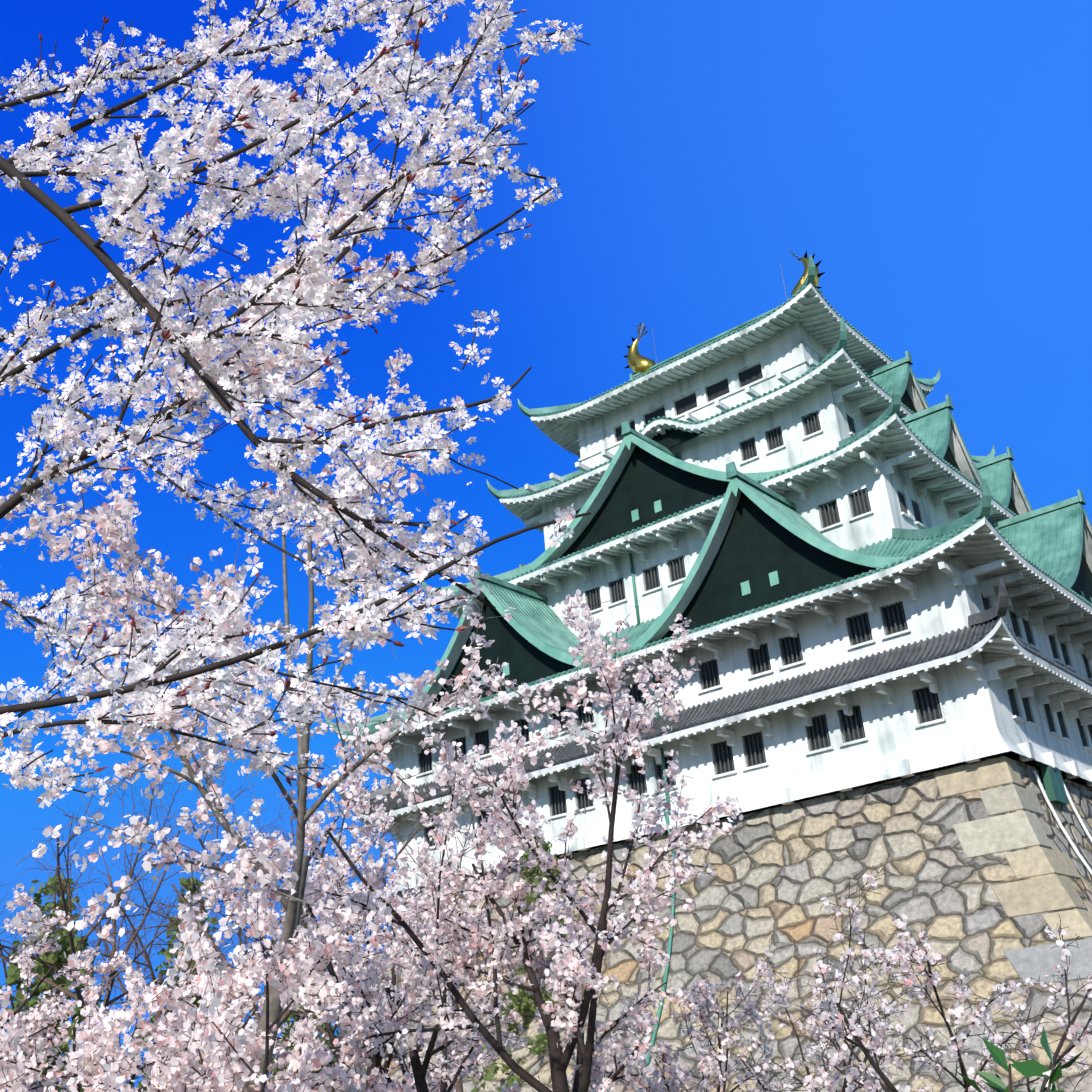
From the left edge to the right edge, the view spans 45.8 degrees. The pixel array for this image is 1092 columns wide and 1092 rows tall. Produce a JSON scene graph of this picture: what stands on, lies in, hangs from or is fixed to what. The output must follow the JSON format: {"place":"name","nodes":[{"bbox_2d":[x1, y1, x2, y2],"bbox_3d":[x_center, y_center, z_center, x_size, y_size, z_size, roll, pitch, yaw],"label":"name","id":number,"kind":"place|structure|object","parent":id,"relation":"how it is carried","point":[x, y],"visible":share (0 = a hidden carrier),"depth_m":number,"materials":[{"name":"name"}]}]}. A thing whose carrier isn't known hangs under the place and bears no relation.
{"place":"outdoors","nodes":[
{"label":"outdoors","id":0,"kind":"place"},
{"bbox_2d":[0,868,110,1091],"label":"conifer","id":1,"kind":"object","parent":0,"point":[11,980],"depth_m":41.53,"materials":[{"name":"green plant"}]},
{"bbox_2d":[0,883,143,1091],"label":"cherry blossoms","id":2,"kind":"object","parent":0,"point":[102,968],"depth_m":14.16,"materials":[{"name":"pink plant"}]},
{"bbox_2d":[0,933,335,1091],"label":"cherry blossoms","id":3,"kind":"object","parent":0,"point":[89,1048],"depth_m":8.65,"materials":[{"name":"pink plant"}]},
{"bbox_2d":[120,876,245,1091],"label":"conifer","id":4,"kind":"object","parent":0,"point":[183,880],"depth_m":53.92,"materials":[{"name":"plant"}]},
{"bbox_2d":[66,885,413,1091],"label":"cherry blossoms","id":5,"kind":"object","parent":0,"point":[173,1071],"depth_m":7.93,"materials":[{"name":"pink plant"}]},
{"bbox_2d":[0,262,585,1091],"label":"cherry tree","id":6,"kind":"object","parent":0,"point":[190,932],"depth_m":8.37,"materials":[{"name":"pink plant"}]},
{"bbox_2d":[0,0,590,808],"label":"cherry","id":7,"kind":"object","parent":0,"point":[326,286],"depth_m":3.28,"materials":[{"name":"pink plant"}]},
{"bbox_2d":[0,8,565,789],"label":"leaf buds","id":8,"kind":"object","parent":7,"relation":"on","point":[326,360],"visible":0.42,"depth_m":3.31,"materials":[{"name":"red plant"}]},
{"bbox_2d":[248,906,355,1091],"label":"conifer","id":9,"kind":"object","parent":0,"point":[288,1019],"depth_m":66.99,"materials":[{"name":"plant"}]},
{"bbox_2d":[171,768,527,1091],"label":"cherry blossoms","id":10,"kind":"object","parent":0,"point":[311,831],"depth_m":12.52,"materials":[{"name":"pink plant"}]},
{"bbox_2d":[192,803,522,1091],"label":"cherry blossoms","id":11,"kind":"object","parent":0,"point":[358,936],"depth_m":15.86,"materials":[{"name":"pink plant"}]},
{"bbox_2d":[205,589,743,1091],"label":"cherry tree","id":12,"kind":"object","parent":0,"point":[583,965],"depth_m":10.51,"materials":[{"name":"pink plant"}]},
{"bbox_2d":[0,0,1091,1091],"label":"sky","id":13,"kind":"structure","parent":0,"point":[934,157],"materials":[{"name":"blue"}]},
{"bbox_2d":[500,929,798,1091],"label":"cherry blossoms","id":14,"kind":"object","parent":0,"point":[656,1085],"depth_m":12.28,"materials":[{"name":"pink plant"}]},
{"bbox_2d":[694,947,948,1091],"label":"cherry blossoms","id":15,"kind":"object","parent":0,"point":[810,1052],"depth_m":15.15,"materials":[{"name":"pink plant"}]},
{"bbox_2d":[739,865,1091,1091],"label":"cherry blossoms","id":16,"kind":"object","parent":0,"point":[958,1011],"depth_m":9.57,"materials":[{"name":"pink plant"}]},
{"label":"ground","id":17,"kind":"structure","parent":0,"visible":0},
{"bbox_2d":[0,786,184,1009],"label":"cherry tree","id":18,"kind":"object","parent":17,"relation":"on","point":[86,936],"visible":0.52,"depth_m":42.78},
{"bbox_2d":[0,733,259,1091],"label":"bare tree wood","id":19,"kind":"object","parent":17,"relation":"on","point":[112,976],"visible":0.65,"depth_m":29.67,"materials":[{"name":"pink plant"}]},
{"bbox_2d":[60,804,300,1091],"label":"bare tree wood","id":20,"kind":"object","parent":17,"relation":"on","point":[157,982],"visible":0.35,"depth_m":51.55,"materials":[{"name":"brown wood"}]},
{"bbox_2d":[193,863,402,1070],"bbox_3d":[-11.031,20.433,57.246,12.652,13.520,6.717,-6,-23,2],"label":"tree branch","id":21,"kind":"object","parent":17,"relation":"on","point":[323,1031],"visible":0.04,"depth_m":56.52,"materials":[{"name":"brown wood"}]},
{"bbox_2d":[117,744,510,1025],"bbox_3d":[-6.479,11.124,34.336,11.260,11.763,9.141,-22,-28,34],"label":"bare tree wood","id":22,"kind":"object","parent":17,"relation":"on","point":[286,1015],"visible":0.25,"depth_m":35.13,"materials":[{"name":"brown wood"}]},
{"bbox_2d":[355,736,550,1091],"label":"bare tree wood","id":23,"kind":"object","parent":17,"relation":"on","point":[458,1085],"visible":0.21,"depth_m":43.70,"materials":[{"name":"pink plant"}]},
{"bbox_2d":[471,825,583,1091],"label":"conifer","id":24,"kind":"object","parent":17,"relation":"on","point":[521,1006],"depth_m":62.74,"materials":[{"name":"plant"}]},
{"bbox_2d":[629,453,680,1090],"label":"down pipes","id":25,"kind":"object","parent":17,"relation":"on","point":[667,823],"visible":0.5,"depth_m":63.48,"materials":[{"name":"green metal"}]},
{"bbox_2d":[331,756,1091,1091],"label":"stone base","id":26,"kind":"object","parent":17,"relation":"on","point":[777,870],"visible":0.44,"depth_m":56.13,"materials":[{"name":"beige stone"}]},
{"bbox_2d":[308,756,1091,1081],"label":"corner stones","id":27,"kind":"object","parent":26,"relation":"in","point":[998,834],"visible":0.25,"depth_m":51.99,"materials":[{"name":"beige stone"}]},
{"bbox_2d":[391,321,1091,894],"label":"castle walls","id":28,"kind":"structure","parent":26,"relation":"on","point":[963,715],"depth_m":65.78,"materials":[{"name":"white paint"}]},
{"bbox_2d":[325,255,1091,761],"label":"castle roofs","id":29,"kind":"structure","parent":28,"relation":"on","point":[765,553],"depth_m":72.12,"materials":[{"name":"green metal"}]},
{"bbox_2d":[652,263,787,361],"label":"lightning rods","id":30,"kind":"object","parent":29,"relation":"attached to","point":[786,298],"visible":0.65,"depth_m":88.90,"materials":[{"name":"silver metal"}]},
{"bbox_2d":[623,250,824,373],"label":"golden roof ornaments","id":31,"kind":"object","parent":29,"relation":"on","point":[637,362],"visible":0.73,"depth_m":93.89,"materials":[{"name":"gold metal"}]},
{"bbox_2d":[337,578,1091,845],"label":"lower tiled roof","id":32,"kind":"structure","parent":28,"relation":"attached to","point":[987,633],"depth_m":60.08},
{"bbox_2d":[370,358,1091,851],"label":"eave brackets","id":33,"kind":"object","parent":28,"relation":"attached to","point":[1010,678],"visible":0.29,"depth_m":65.26,"materials":[{"name":"white paint"}]},
{"bbox_2d":[1033,762,1091,874],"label":"pipes","id":34,"kind":"object","parent":26,"relation":"on","point":[1056,789],"visible":0.92,"depth_m":57.16,"materials":[{"name":"white"}]},
{"bbox_2d":[955,1026,1084,1091],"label":"shrub leaves","id":35,"kind":"object","parent":17,"relation":"on","point":[1029,1068],"visible":1,"depth_m":2.28,"materials":[{"name":"green plant"}]}
]}

